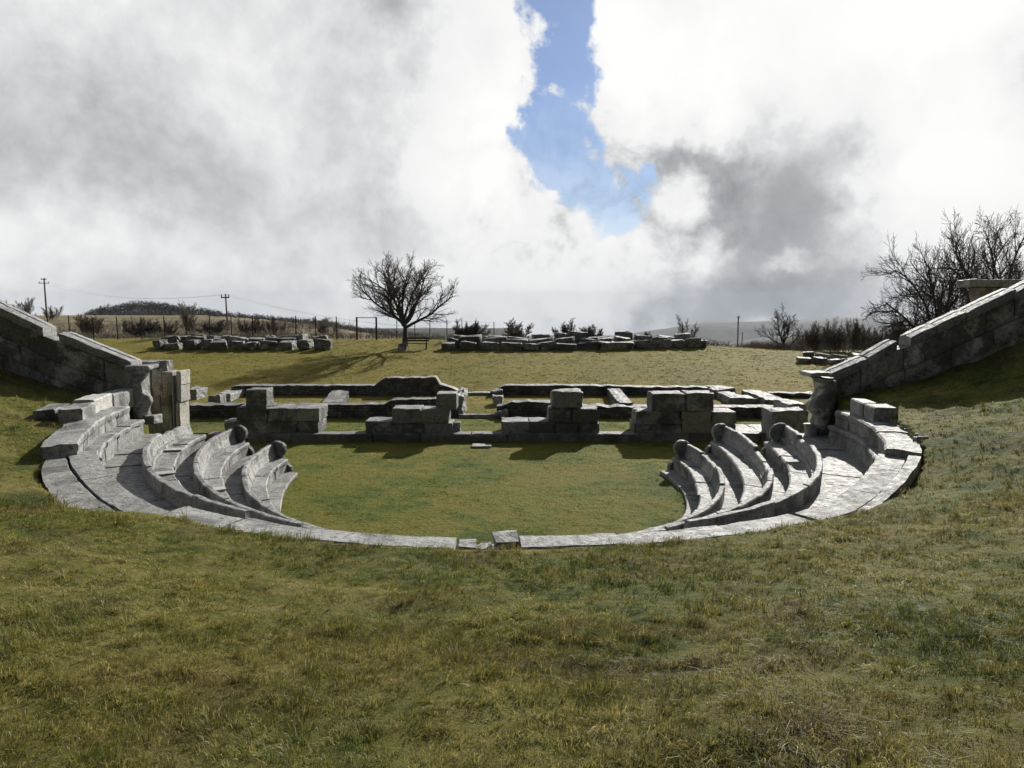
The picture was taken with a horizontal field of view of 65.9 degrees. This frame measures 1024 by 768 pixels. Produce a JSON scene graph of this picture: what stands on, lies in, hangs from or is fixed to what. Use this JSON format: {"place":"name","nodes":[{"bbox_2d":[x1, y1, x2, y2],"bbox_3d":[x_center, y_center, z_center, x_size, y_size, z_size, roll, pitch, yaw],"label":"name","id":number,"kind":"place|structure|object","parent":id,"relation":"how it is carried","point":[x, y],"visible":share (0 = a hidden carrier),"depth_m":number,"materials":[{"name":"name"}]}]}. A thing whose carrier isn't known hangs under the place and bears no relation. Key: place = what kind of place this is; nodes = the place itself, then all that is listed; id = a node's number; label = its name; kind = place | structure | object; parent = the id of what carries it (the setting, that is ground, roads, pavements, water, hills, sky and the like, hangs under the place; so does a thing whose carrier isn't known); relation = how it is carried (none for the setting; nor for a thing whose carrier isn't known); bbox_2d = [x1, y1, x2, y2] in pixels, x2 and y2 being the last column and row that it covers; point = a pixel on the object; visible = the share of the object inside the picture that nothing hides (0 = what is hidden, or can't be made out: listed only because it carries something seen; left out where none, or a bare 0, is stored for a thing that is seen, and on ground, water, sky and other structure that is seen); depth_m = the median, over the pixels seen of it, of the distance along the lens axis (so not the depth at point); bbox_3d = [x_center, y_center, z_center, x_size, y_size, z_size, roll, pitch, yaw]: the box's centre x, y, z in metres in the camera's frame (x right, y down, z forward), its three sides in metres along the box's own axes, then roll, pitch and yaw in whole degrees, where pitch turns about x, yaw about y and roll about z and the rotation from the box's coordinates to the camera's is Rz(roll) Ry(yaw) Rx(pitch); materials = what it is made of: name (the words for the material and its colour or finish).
{"place":"outdoors","nodes":[
{"label":"outdoors","id":0,"kind":"place"},
{"bbox_2d":[0,311,1023,767],"bbox_3d":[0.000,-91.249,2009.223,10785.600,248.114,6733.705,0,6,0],"label":"ground","id":1,"kind":"structure","parent":0,"point":[446,475],"depth_m":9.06,"materials":[{"name":"plant"}]},
{"bbox_2d":[33,403,69,420],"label":"stone block","id":2,"kind":"structure","parent":1,"relation":"on","point":[49,412],"depth_m":18.26,"materials":[{"name":"stone"}]},
{"bbox_2d":[0,300,141,393],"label":"retaining wall","id":3,"kind":"structure","parent":1,"relation":"on","point":[35,348],"depth_m":22.67,"materials":[{"name":"stone"}]},
{"bbox_2d":[58,402,95,422],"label":"stone block","id":4,"kind":"structure","parent":1,"relation":"on","point":[77,411],"depth_m":18.14,"materials":[{"name":"stone"}]},
{"bbox_2d":[41,406,130,464],"bbox_3d":[-9.635,1.396,17.943,0.908,1.120,6.270,-2,6,-17],"label":"stone step","id":5,"kind":"object","parent":1,"relation":"on","point":[74,438],"visible":0.49,"depth_m":16.93,"materials":[{"name":"stone"}]},
{"bbox_2d":[74,313,104,336],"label":"bare shrub","id":6,"kind":"object","parent":1,"relation":"on","point":[85,324],"visible":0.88,"depth_m":65.95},
{"bbox_2d":[73,393,111,412],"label":"stone block","id":7,"kind":"structure","parent":1,"relation":"on","point":[103,401],"depth_m":19.91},
{"bbox_2d":[42,450,167,513],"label":"foundation slabs","id":8,"kind":"structure","parent":1,"relation":"on","point":[87,479],"depth_m":13.17,"materials":[{"name":"stone"}]},
{"bbox_2d":[102,387,133,406],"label":"stone block","id":9,"kind":"structure","parent":1,"relation":"on","point":[123,396],"depth_m":21.48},
{"bbox_2d":[121,316,162,336],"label":"bare shrub","id":10,"kind":"object","parent":1,"relation":"on","point":[150,326],"visible":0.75,"depth_m":65.66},
{"bbox_2d":[124,364,162,424],"bbox_3d":[-10.514,0.301,22.461,0.850,1.728,0.832,0,6,0],"label":"telamon statue","id":11,"kind":"object","parent":1,"relation":"on","point":[137,378],"visible":0.9,"depth_m":22.15,"materials":[{"name":"stone"}]},
{"bbox_2d":[142,359,190,433],"bbox_3d":[-10.957,0.955,24.759,1.598,3.448,0.770,0,6,0],"label":"gate jamb","id":12,"kind":"object","parent":1,"relation":"on","point":[170,392],"visible":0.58,"depth_m":24.43,"materials":[{"name":"stone"}]},
{"bbox_2d":[177,299,197,333],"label":"bare shrub","id":13,"kind":"object","parent":1,"relation":"on","point":[190,324],"visible":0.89,"depth_m":63.66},
{"bbox_2d":[47,315,336,339],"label":"wire fence","id":14,"kind":"object","parent":1,"relation":"on","point":[231,324],"visible":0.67,"depth_m":60.85,"materials":[{"name":"metal"}]},
{"bbox_2d":[183,340,200,349],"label":"field block","id":15,"kind":"object","parent":1,"relation":"on","point":[192,344],"depth_m":54.99,"materials":[{"name":"stone"}]},
{"bbox_2d":[189,386,207,399],"bbox_3d":[-15.642,0.485,38.989,0.856,0.635,1.508,0,6,0],"label":"stone slab","id":16,"kind":"object","parent":1,"relation":"on","point":[196,393],"depth_m":38.66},
{"bbox_2d":[195,319,233,334],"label":"bare shrub","id":17,"kind":"object","parent":1,"relation":"on","point":[219,325],"visible":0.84,"depth_m":69.46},
{"bbox_2d":[189,402,245,417],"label":"rubble wall","id":18,"kind":"structure","parent":1,"relation":"on","point":[213,410],"depth_m":32.91,"materials":[{"name":"stone"}]},
{"bbox_2d":[208,393,226,402],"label":"stone block","id":19,"kind":"structure","parent":1,"relation":"on","point":[217,398],"depth_m":36.41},
{"bbox_2d":[141,425,293,526],"bbox_3d":[-5.770,2.139,16.275,3.132,1.106,13.594,-4,7,-35],"label":"curved stone bench","id":20,"kind":"object","parent":1,"relation":"on","point":[168,475],"visible":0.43,"depth_m":17.67,"materials":[{"name":"stone"}]},
{"bbox_2d":[210,340,227,350],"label":"field block","id":21,"kind":"object","parent":1,"relation":"on","point":[215,345],"depth_m":54.81,"materials":[{"name":"stone"}]},
{"bbox_2d":[218,389,244,400],"bbox_3d":[-13.871,0.585,38.831,0.883,0.501,1.990,0,6,0],"label":"stone slab","id":22,"kind":"object","parent":1,"relation":"on","point":[233,394],"depth_m":38.68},
{"bbox_2d":[237,314,261,335],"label":"bare shrub","id":23,"kind":"object","parent":1,"relation":"on","point":[244,326],"visible":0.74,"depth_m":65.79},
{"bbox_2d":[236,421,267,432],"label":"stone block","id":24,"kind":"structure","parent":1,"relation":"on","point":[256,426],"depth_m":29.18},
{"bbox_2d":[236,402,278,420],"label":"stone block","id":25,"kind":"structure","parent":24,"relation":"on","point":[244,413],"depth_m":29.13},
{"bbox_2d":[246,387,273,406],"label":"stone block","id":26,"kind":"structure","parent":25,"relation":"on","point":[259,396],"depth_m":29.11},
{"bbox_2d":[82,300,442,339],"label":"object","id":27,"kind":"object","parent":1,"relation":"on","point":[151,306],"visible":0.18,"depth_m":356.82,"materials":[{"name":"wood"}]},
{"bbox_2d":[193,425,335,530],"bbox_3d":[-5.458,2.424,17.706,3.067,1.146,13.439,-4,7,-33],"label":"curved stone bench","id":28,"kind":"object","parent":1,"relation":"on","point":[218,478],"visible":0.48,"depth_m":19.73,"materials":[{"name":"stone"}]},
{"bbox_2d":[259,341,277,349],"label":"field block","id":29,"kind":"object","parent":1,"relation":"on","point":[264,345],"depth_m":55.16,"materials":[{"name":"stone"}]},
{"bbox_2d":[226,520,314,538],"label":"kerb slab","id":30,"kind":"structure","parent":1,"relation":"on","point":[247,525],"depth_m":10.75,"materials":[{"name":"stone"}]},
{"bbox_2d":[257,315,285,334],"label":"bare shrub","id":31,"kind":"object","parent":1,"relation":"on","point":[276,327],"visible":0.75,"depth_m":66.97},
{"bbox_2d":[240,440,324,528],"bbox_3d":[-4.786,2.861,18.416,2.801,1.197,11.864,-4,7,-32],"label":"curved stone bench","id":32,"kind":"object","parent":1,"relation":"on","point":[268,475],"visible":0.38,"depth_m":21.17,"materials":[{"name":"stone"}]},
{"bbox_2d":[267,421,298,432],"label":"stone block","id":33,"kind":"structure","parent":1,"relation":"on","point":[283,427],"depth_m":29.23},
{"bbox_2d":[267,403,304,421],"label":"stone block","id":34,"kind":"structure","parent":33,"relation":"on","point":[282,412],"depth_m":29.20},
{"bbox_2d":[279,340,296,349],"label":"field block","id":35,"kind":"object","parent":1,"relation":"on","point":[288,344],"depth_m":55.08,"materials":[{"name":"stone"}]},
{"bbox_2d":[297,417,326,432],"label":"stone block","id":36,"kind":"structure","parent":1,"relation":"on","point":[311,426],"depth_m":29.22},
{"bbox_2d":[297,403,327,421],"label":"stone block","id":37,"kind":"structure","parent":36,"relation":"on","point":[311,412],"depth_m":29.15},
{"bbox_2d":[314,338,331,349],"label":"field block","id":38,"kind":"object","parent":1,"relation":"on","point":[322,344],"depth_m":55.02,"materials":[{"name":"stone"}]},
{"bbox_2d":[322,390,349,402],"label":"stone slab","id":39,"kind":"structure","parent":1,"relation":"on","point":[335,396],"depth_m":36.43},
{"bbox_2d":[231,376,459,395],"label":"rubble wall","id":40,"kind":"structure","parent":1,"relation":"on","point":[414,385],"depth_m":39.85,"materials":[{"name":"stone"}]},
{"bbox_2d":[274,397,458,417],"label":"rubble wall","id":41,"kind":"structure","parent":1,"relation":"on","point":[356,409],"depth_m":32.90,"materials":[{"name":"stone"}]},
{"bbox_2d":[365,417,391,433],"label":"stone block","id":42,"kind":"structure","parent":1,"relation":"on","point":[375,425],"depth_m":29.18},
{"bbox_2d":[345,250,458,342],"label":"bare tree","id":43,"kind":"object","parent":1,"relation":"on","point":[392,292],"visible":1,"depth_m":55.93,"materials":[{"name":"brown plant"}]},
{"bbox_2d":[392,423,424,432],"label":"stone block","id":44,"kind":"structure","parent":1,"relation":"on","point":[407,427],"depth_m":29.23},
{"bbox_2d":[392,405,423,422],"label":"stone block","id":45,"kind":"structure","parent":44,"relation":"on","point":[406,414],"depth_m":29.17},
{"bbox_2d":[424,419,454,432],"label":"stone block","id":46,"kind":"structure","parent":1,"relation":"on","point":[440,427],"depth_m":29.27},
{"bbox_2d":[421,405,450,422],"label":"stone block","id":47,"kind":"structure","parent":46,"relation":"on","point":[431,414],"depth_m":29.20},
{"bbox_2d":[435,391,458,408],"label":"stone block","id":48,"kind":"structure","parent":47,"relation":"on","point":[446,399],"depth_m":29.14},
{"bbox_2d":[207,431,712,441],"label":"stage kerb","id":49,"kind":"structure","parent":1,"relation":"on","point":[474,436],"depth_m":28.97,"materials":[{"name":"stone"}]},
{"bbox_2d":[458,387,467,413],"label":"stone slab","id":50,"kind":"structure","parent":1,"relation":"on","point":[462,400],"depth_m":33.59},
{"bbox_2d":[459,341,476,350],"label":"field block","id":51,"kind":"object","parent":1,"relation":"on","point":[466,346],"depth_m":54.85,"materials":[{"name":"stone"}]},
{"bbox_2d":[459,335,481,347],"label":"field block","id":52,"kind":"object","parent":1,"relation":"on","point":[475,338],"depth_m":55.85,"materials":[{"name":"stone"}]},
{"bbox_2d":[452,317,490,335],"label":"bare shrub","id":53,"kind":"object","parent":1,"relation":"on","point":[467,330],"visible":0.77,"depth_m":60.49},
{"bbox_2d":[57,316,900,350],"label":"undergrowth","id":54,"kind":"object","parent":1,"relation":"on","point":[783,346],"visible":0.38,"depth_m":64.43,"materials":[{"name":"plant"}]},
{"bbox_2d":[104,433,867,513],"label":"walkway","id":55,"kind":"structure","parent":1,"relation":"on","point":[843,471],"depth_m":16.87,"materials":[{"name":"stone"}]},
{"bbox_2d":[84,419,144,464],"bbox_3d":[-9.316,1.560,18.263,0.740,0.734,5.601,-2,6,-16],"label":"stone step","id":56,"kind":"object","parent":55,"relation":"on","point":[108,445],"visible":0.51,"depth_m":18.95,"materials":[{"name":"stone"}]},
{"bbox_2d":[162,506,242,526],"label":"kerb slab","id":57,"kind":"structure","parent":55,"relation":"on","point":[208,517],"depth_m":11.32,"materials":[{"name":"stone"}]},
{"bbox_2d":[302,528,456,549],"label":"kerb slab","id":58,"kind":"structure","parent":55,"relation":"on","point":[342,537],"depth_m":10.20,"materials":[{"name":"stone"}]},
{"bbox_2d":[458,537,475,549],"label":"threshold slab","id":59,"kind":"structure","parent":55,"relation":"on","point":[467,544],"depth_m":10.21,"materials":[{"name":"stone"}]},
{"bbox_2d":[491,530,519,549],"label":"stone block","id":60,"kind":"structure","parent":55,"relation":"on","point":[499,538],"depth_m":10.00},
{"bbox_2d":[519,532,624,549],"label":"kerb slab","id":61,"kind":"structure","parent":55,"relation":"on","point":[538,542],"depth_m":10.07,"materials":[{"name":"stone"}]},
{"bbox_2d":[476,422,822,548],"bbox_3d":[4.170,2.174,15.591,3.533,1.168,12.756,5,8,38],"label":"curved stone bench","id":62,"kind":"object","parent":55,"relation":"on","point":[796,484],"visible":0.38,"depth_m":16.77,"materials":[{"name":"stone"}]},
{"bbox_2d":[800,371,834,436],"bbox_3d":[8.287,0.646,21.478,0.915,2.020,1.045,0,6,0],"label":"telamon statue","id":63,"kind":"object","parent":55,"relation":"on","point":[819,407],"visible":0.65,"depth_m":21.14,"materials":[{"name":"stone"}]},
{"bbox_2d":[793,503,856,520],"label":"kerb slab","id":64,"kind":"structure","parent":55,"relation":"on","point":[822,511],"depth_m":11.67,"materials":[{"name":"stone"}]},
{"bbox_2d":[827,425,880,468],"bbox_3d":[7.818,1.649,17.417,0.783,0.728,5.601,1,6,12],"label":"stone step","id":65,"kind":"object","parent":55,"relation":"on","point":[861,449],"visible":0.4,"depth_m":18.41,"materials":[{"name":"stone"}]},
{"bbox_2d":[500,342,521,350],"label":"field block","id":66,"kind":"object","parent":1,"relation":"on","point":[510,346],"depth_m":54.80,"materials":[{"name":"stone"}]},
{"bbox_2d":[501,417,528,434],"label":"stone block","id":67,"kind":"structure","parent":1,"relation":"on","point":[514,425],"depth_m":29.19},
{"bbox_2d":[502,317,534,337],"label":"bare shrub","id":68,"kind":"object","parent":1,"relation":"on","point":[514,330],"visible":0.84,"depth_m":61.53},
{"bbox_2d":[528,417,554,433],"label":"stone block","id":69,"kind":"structure","parent":1,"relation":"on","point":[540,425],"depth_m":29.20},
{"bbox_2d":[555,422,577,432],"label":"stone block","id":70,"kind":"structure","parent":1,"relation":"on","point":[564,427],"depth_m":29.22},
{"bbox_2d":[547,405,571,422],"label":"stone block","id":71,"kind":"structure","parent":70,"relation":"on","point":[559,415],"depth_m":29.19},
{"bbox_2d":[550,389,582,408],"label":"stone block","id":72,"kind":"structure","parent":71,"relation":"on","point":[566,398],"depth_m":29.08,"materials":[{"name":"stone"}]},
{"bbox_2d":[578,423,599,432],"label":"stone block","id":73,"kind":"structure","parent":1,"relation":"on","point":[588,427],"depth_m":29.19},
{"bbox_2d":[571,405,597,422],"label":"stone block","id":74,"kind":"structure","parent":73,"relation":"on","point":[587,414],"depth_m":29.15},
{"bbox_2d":[499,383,712,395],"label":"rubble wall","id":75,"kind":"structure","parent":1,"relation":"on","point":[546,390],"depth_m":39.86,"materials":[{"name":"stone"}]},
{"bbox_2d":[607,387,633,404],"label":"stone block","id":76,"kind":"structure","parent":1,"relation":"on","point":[616,395],"depth_m":36.36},
{"bbox_2d":[610,341,633,349],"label":"field block","id":77,"kind":"object","parent":1,"relation":"on","point":[622,345],"depth_m":55.25,"materials":[{"name":"stone"}]},
{"bbox_2d":[476,423,773,546],"bbox_3d":[4.016,2.426,17.660,3.737,1.160,13.589,4,7,31],"label":"curved stone bench","id":78,"kind":"object","parent":1,"relation":"on","point":[727,450],"visible":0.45,"depth_m":19.83,"materials":[{"name":"stone"}]},
{"bbox_2d":[508,399,774,417],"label":"rubble wall","id":79,"kind":"structure","parent":1,"relation":"on","point":[527,408],"depth_m":32.90,"materials":[{"name":"stone"}]},
{"bbox_2d":[630,419,655,432],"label":"stone block","id":80,"kind":"structure","parent":1,"relation":"on","point":[642,428],"depth_m":29.19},
{"bbox_2d":[631,407,657,423],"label":"stone block","id":81,"kind":"structure","parent":80,"relation":"on","point":[642,415],"depth_m":29.18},
{"bbox_2d":[655,423,680,432],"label":"stone block","id":82,"kind":"structure","parent":1,"relation":"on","point":[667,428],"depth_m":29.21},
{"bbox_2d":[657,411,680,423],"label":"stone block","id":83,"kind":"structure","parent":82,"relation":"on","point":[668,417],"depth_m":29.15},
{"bbox_2d":[647,390,684,410],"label":"stone block","id":84,"kind":"structure","parent":83,"relation":"on","point":[663,400],"depth_m":29.09,"materials":[{"name":"stone"}]},
{"bbox_2d":[616,525,735,544],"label":"kerb slab","id":85,"kind":"structure","parent":1,"relation":"on","point":[701,532],"depth_m":10.42,"materials":[{"name":"stone"}]},
{"bbox_2d":[628,439,724,532],"bbox_3d":[3.290,2.862,18.369,3.388,1.200,11.934,4,7,31],"label":"curved stone bench","id":86,"kind":"object","parent":1,"relation":"on","point":[694,475],"visible":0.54,"depth_m":20.98,"materials":[{"name":"stone"}]},
{"bbox_2d":[681,424,711,432],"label":"stone block","id":87,"kind":"structure","parent":1,"relation":"on","point":[695,428],"depth_m":29.21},
{"bbox_2d":[679,410,711,423],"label":"stone block","id":88,"kind":"structure","parent":87,"relation":"on","point":[695,417],"depth_m":29.16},
{"bbox_2d":[681,390,713,410],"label":"stone block","id":89,"kind":"structure","parent":88,"relation":"on","point":[698,400],"depth_m":29.11,"materials":[{"name":"stone"}]},
{"bbox_2d":[705,385,734,397],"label":"stone slab","id":90,"kind":"structure","parent":1,"relation":"on","point":[715,389],"depth_m":39.15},
{"bbox_2d":[716,391,745,404],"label":"stone slab","id":91,"kind":"structure","parent":1,"relation":"on","point":[732,398],"depth_m":37.14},
{"bbox_2d":[735,424,761,440],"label":"paving slab","id":92,"kind":"structure","parent":1,"relation":"on","point":[751,434],"depth_m":29.20,"materials":[{"name":"stone"}]},
{"bbox_2d":[743,390,775,404],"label":"stone slab","id":93,"kind":"structure","parent":1,"relation":"on","point":[764,398],"depth_m":37.66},
{"bbox_2d":[719,513,810,533],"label":"kerb slab","id":94,"kind":"structure","parent":1,"relation":"on","point":[758,524],"depth_m":11.02,"materials":[{"name":"stone"}]},
{"bbox_2d":[753,303,804,345],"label":"bare tree","id":95,"kind":"object","parent":1,"relation":"on","point":[785,324],"visible":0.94,"depth_m":63.43,"materials":[{"name":"brown plant"}]},
{"bbox_2d":[760,406,807,441],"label":"stone block","id":96,"kind":"structure","parent":1,"relation":"on","point":[795,418],"depth_m":28.52,"materials":[{"name":"stone"}]},
{"bbox_2d":[767,390,812,397],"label":"stone slab","id":97,"kind":"structure","parent":1,"relation":"on","point":[799,394],"depth_m":38.88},
{"bbox_2d":[772,397,807,421],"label":"stone slab","id":98,"kind":"structure","parent":1,"relation":"on","point":[781,401],"depth_m":32.36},
{"bbox_2d":[796,321,824,350],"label":"bare shrub","id":99,"kind":"object","parent":1,"relation":"on","point":[813,340],"visible":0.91,"depth_m":59.72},
{"bbox_2d":[819,316,847,351],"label":"bare shrub","id":100,"kind":"object","parent":1,"relation":"on","point":[833,339],"visible":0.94,"depth_m":57.80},
{"bbox_2d":[839,317,872,351],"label":"bare shrub","id":101,"kind":"object","parent":1,"relation":"on","point":[855,332],"visible":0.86,"depth_m":56.90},
{"bbox_2d":[850,399,874,416],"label":"stone block","id":102,"kind":"structure","parent":1,"relation":"on","point":[856,406],"depth_m":19.25,"materials":[{"name":"stone"}]},
{"bbox_2d":[828,454,921,510],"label":"foundation slabs","id":103,"kind":"structure","parent":1,"relation":"on","point":[883,479],"depth_m":12.99,"materials":[{"name":"stone"}]},
{"bbox_2d":[859,325,895,351],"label":"bare shrub","id":104,"kind":"object","parent":1,"relation":"on","point":[877,340],"visible":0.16,"depth_m":53.77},
{"bbox_2d":[834,409,921,467],"bbox_3d":[8.004,1.480,17.227,0.957,1.122,5.925,1,6,13],"label":"stone step","id":105,"kind":"object","parent":1,"relation":"on","point":[887,439],"visible":0.44,"depth_m":16.79,"materials":[{"name":"stone"}]},
{"bbox_2d":[864,403,897,422],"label":"stone block","id":106,"kind":"structure","parent":1,"relation":"on","point":[879,412],"depth_m":18.04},
{"bbox_2d":[888,418,927,444],"bbox_3d":[8.411,1.005,16.587,0.499,0.239,2.828,2,6,16],"label":"rubble edging","id":107,"kind":"object","parent":1,"relation":"on","point":[915,438],"visible":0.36,"depth_m":15.88,"materials":[{"name":"stone"}]},
{"bbox_2d":[810,221,1013,392],"bbox_3d":[18.422,-2.010,33.208,8.826,9.610,9.768,-5,8,-40],"label":"bare tree","id":108,"kind":"object","parent":1,"relation":"on","point":[948,303],"visible":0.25,"depth_m":32.24,"materials":[{"name":"brown plant"}]},
{"bbox_2d":[823,280,1023,396],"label":"retaining wall","id":109,"kind":"structure","parent":1,"relation":"on","point":[982,327],"depth_m":21.51,"materials":[{"name":"stone"}]},
{"bbox_2d":[875,206,1023,345],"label":"bare tree","id":110,"kind":"object","parent":1,"relation":"on","point":[1009,267],"visible":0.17,"depth_m":33.25,"materials":[{"name":"brown plant"}]},
{"bbox_2d":[956,279,1023,302],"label":"wall","id":111,"kind":"structure","parent":1,"relation":"on","point":[985,287],"depth_m":25.26,"materials":[{"name":"stone"}]},
{"bbox_2d":[0,0,1023,335],"label":"sky","id":112,"kind":"structure","parent":0,"point":[614,166],"materials":[{"name":"white"}]},
{"bbox_2d":[711,407,735,423],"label":"stone block","id":113,"kind":"structure","parent":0,"point":[723,415],"depth_m":29.16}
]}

